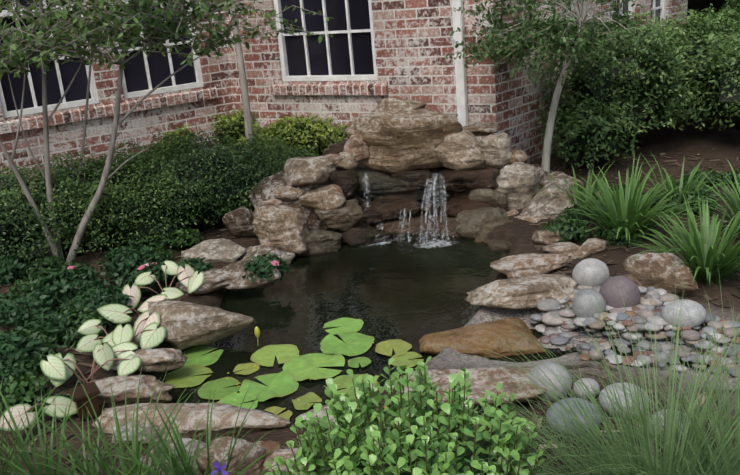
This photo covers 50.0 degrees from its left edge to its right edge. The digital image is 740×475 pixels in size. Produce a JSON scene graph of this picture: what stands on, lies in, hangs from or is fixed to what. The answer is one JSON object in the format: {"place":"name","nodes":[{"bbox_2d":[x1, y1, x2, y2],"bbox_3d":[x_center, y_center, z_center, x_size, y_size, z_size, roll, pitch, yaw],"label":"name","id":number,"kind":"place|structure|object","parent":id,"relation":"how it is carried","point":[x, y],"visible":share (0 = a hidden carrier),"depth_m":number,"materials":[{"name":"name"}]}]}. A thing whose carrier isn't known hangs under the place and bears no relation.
{"place":"outdoors","nodes":[
{"label":"outdoors","id":0,"kind":"place"},
{"bbox_2d":[0,0,234,184],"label":"house wall","id":1,"kind":"structure","parent":0,"point":[143,75],"depth_m":6.95,"materials":[{"name":"red brick"}]},
{"bbox_2d":[0,86,217,133],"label":"window sill","id":2,"kind":"structure","parent":1,"relation":"attached to","point":[10,126],"depth_m":6.90,"materials":[{"name":"red brick"}]},
{"bbox_2d":[221,0,496,140],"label":"house wall","id":3,"kind":"structure","parent":0,"point":[403,48],"depth_m":6.84,"materials":[{"name":"red brick"}]},
{"bbox_2d":[270,80,388,94],"bbox_3d":[-0.364,-1.334,7.057,1.230,0.117,0.105,6,21,31],"label":"window sill","id":4,"kind":"structure","parent":3,"relation":"attached to","point":[329,89],"depth_m":7.01,"materials":[{"name":"red brick"}]},
{"bbox_2d":[452,0,467,126],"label":"downspout","id":5,"kind":"object","parent":3,"relation":"attached to","point":[460,79],"depth_m":6.27,"materials":[{"name":"white metal"}]},
{"bbox_2d":[0,28,739,474],"bbox_3d":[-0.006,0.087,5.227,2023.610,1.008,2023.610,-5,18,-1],"label":"ground","id":6,"kind":"structure","parent":0,"point":[690,140],"depth_m":4.40,"materials":[{"name":"brown soil"}]},
{"bbox_2d":[68,382,100,420],"bbox_3d":[-1.171,0.724,3.301,0.110,0.202,0.110,-15,20,-28],"label":"flower pot","id":7,"kind":"object","parent":6,"relation":"in","point":[80,397],"visible":0.73,"depth_m":3.25,"materials":[{"name":"brown ceramic"}]},
{"bbox_2d":[0,260,203,430],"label":"caladium plant","id":8,"kind":"object","parent":6,"relation":"on","point":[119,338],"depth_m":3.75,"materials":[{"name":"plant"}]},
{"bbox_2d":[0,243,290,372],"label":"impatiens plant","id":9,"kind":"object","parent":6,"relation":"on","point":[26,309],"visible":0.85,"depth_m":4.44,"materials":[{"name":"green plant"}]},
{"bbox_2d":[0,367,300,474],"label":"grass","id":10,"kind":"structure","parent":6,"relation":"on","point":[135,459],"depth_m":2.67,"materials":[{"name":"green plant"}]},
{"bbox_2d":[0,130,319,262],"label":"hedge shrub","id":11,"kind":"object","parent":6,"relation":"on","point":[155,192],"visible":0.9,"depth_m":5.39,"materials":[{"name":"green plant"}]},
{"bbox_2d":[0,0,334,263],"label":"tree","id":12,"kind":"object","parent":6,"relation":"on","point":[119,21],"depth_m":4.93,"materials":[{"name":"green plant"}]},
{"bbox_2d":[211,461,227,474],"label":"iris flower","id":13,"kind":"object","parent":6,"relation":"on","point":[216,465],"visible":1,"depth_m":2.33,"materials":[{"name":"purple plant"}]},
{"bbox_2d":[229,0,253,144],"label":"tree trunk","id":14,"kind":"object","parent":6,"relation":"on","point":[245,95],"visible":0.56,"depth_m":6.77,"materials":[{"name":"plant"}]},
{"bbox_2d":[156,108,346,157],"bbox_3d":[-1.160,-0.957,7.475,2.396,0.557,1.160,1,19,17],"label":"yellow green shrub","id":15,"kind":"object","parent":6,"relation":"on","point":[298,132],"visible":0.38,"depth_m":7.05,"materials":[{"name":"green plant"}]},
{"bbox_2d":[0,169,739,419],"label":"ground cover plant","id":16,"kind":"object","parent":6,"relation":"on","point":[24,390],"visible":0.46,"depth_m":4.73,"materials":[{"name":"green plant"}]},
{"bbox_2d":[0,138,739,474],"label":"mulch chips","id":17,"kind":"object","parent":6,"relation":"on","point":[66,454],"visible":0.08,"depth_m":3.89,"materials":[{"name":"brown wood"}]},
{"bbox_2d":[88,229,697,474],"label":"border rocks","id":18,"kind":"object","parent":6,"relation":"on","point":[529,282],"visible":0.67,"depth_m":3.76,"materials":[{"name":"stone"}]},
{"bbox_2d":[265,356,551,474],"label":"boxwood shrub","id":19,"kind":"object","parent":6,"relation":"on","point":[423,438],"visible":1,"depth_m":2.25,"materials":[{"name":"green plant"}]},
{"bbox_2d":[222,98,601,265],"bbox_3d":[0.378,-0.327,5.727,2.830,1.238,1.616,-5,18,-1],"label":"waterfall rock","id":20,"kind":"object","parent":6,"relation":"on","point":[399,152],"visible":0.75,"depth_m":5.56,"materials":[{"name":"stone"}]},
{"bbox_2d":[445,0,658,172],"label":"tree","id":21,"kind":"object","parent":6,"relation":"on","point":[588,32],"depth_m":5.42,"materials":[{"name":"green plant"}]},
{"bbox_2d":[431,277,739,474],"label":"ornamental grass","id":22,"kind":"object","parent":6,"relation":"on","point":[701,455],"depth_m":2.30,"materials":[{"name":"green plant"}]},
{"bbox_2d":[528,258,739,437],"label":"stones","id":23,"kind":"object","parent":6,"relation":"on","point":[559,327],"visible":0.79,"depth_m":3.63,"materials":[{"name":"grey stone"}]},
{"bbox_2d":[530,0,739,167],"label":"shrub","id":24,"kind":"object","parent":6,"relation":"on","point":[685,77],"visible":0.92,"depth_m":6.46,"materials":[{"name":"green plant"}]},
{"bbox_2d":[532,153,739,285],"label":"daylily clumps","id":25,"kind":"object","parent":6,"relation":"on","point":[708,262],"visible":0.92,"depth_m":4.67,"materials":[{"name":"green plant"}]},
{"bbox_2d":[687,0,739,27],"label":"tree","id":26,"kind":"object","parent":6,"relation":"on","point":[699,5],"visible":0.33,"depth_m":12.19,"materials":[{"name":"green plant"}]},
{"bbox_2d":[363,173,453,244],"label":"waterfall water","id":27,"kind":"structure","parent":0,"point":[422,212],"depth_m":5.45,"materials":[{"name":"white liquid"}]},
{"bbox_2d":[162,234,708,422],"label":"pond water","id":28,"kind":"structure","parent":0,"point":[411,291],"depth_m":4.43,"materials":[{"name":"black liquid"}]},
{"bbox_2d":[254,326,259,345],"bbox_3d":[-0.565,0.496,3.994,0.027,0.107,0.028,-5,18,-1],"label":"lily bud","id":29,"kind":"object","parent":28,"relation":"on","point":[257,332],"visible":1,"depth_m":3.98,"materials":[{"name":"yellow plant"}]},
{"bbox_2d":[165,318,423,419],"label":"lily pads","id":30,"kind":"object","parent":28,"relation":"on","point":[295,368],"visible":0.79,"depth_m":3.74,"materials":[{"name":"green plant"}]},
{"bbox_2d":[492,0,687,163],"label":"house wall","id":31,"kind":"structure","parent":0,"point":[517,101],"depth_m":6.69,"materials":[{"name":"red brick"}]}
]}

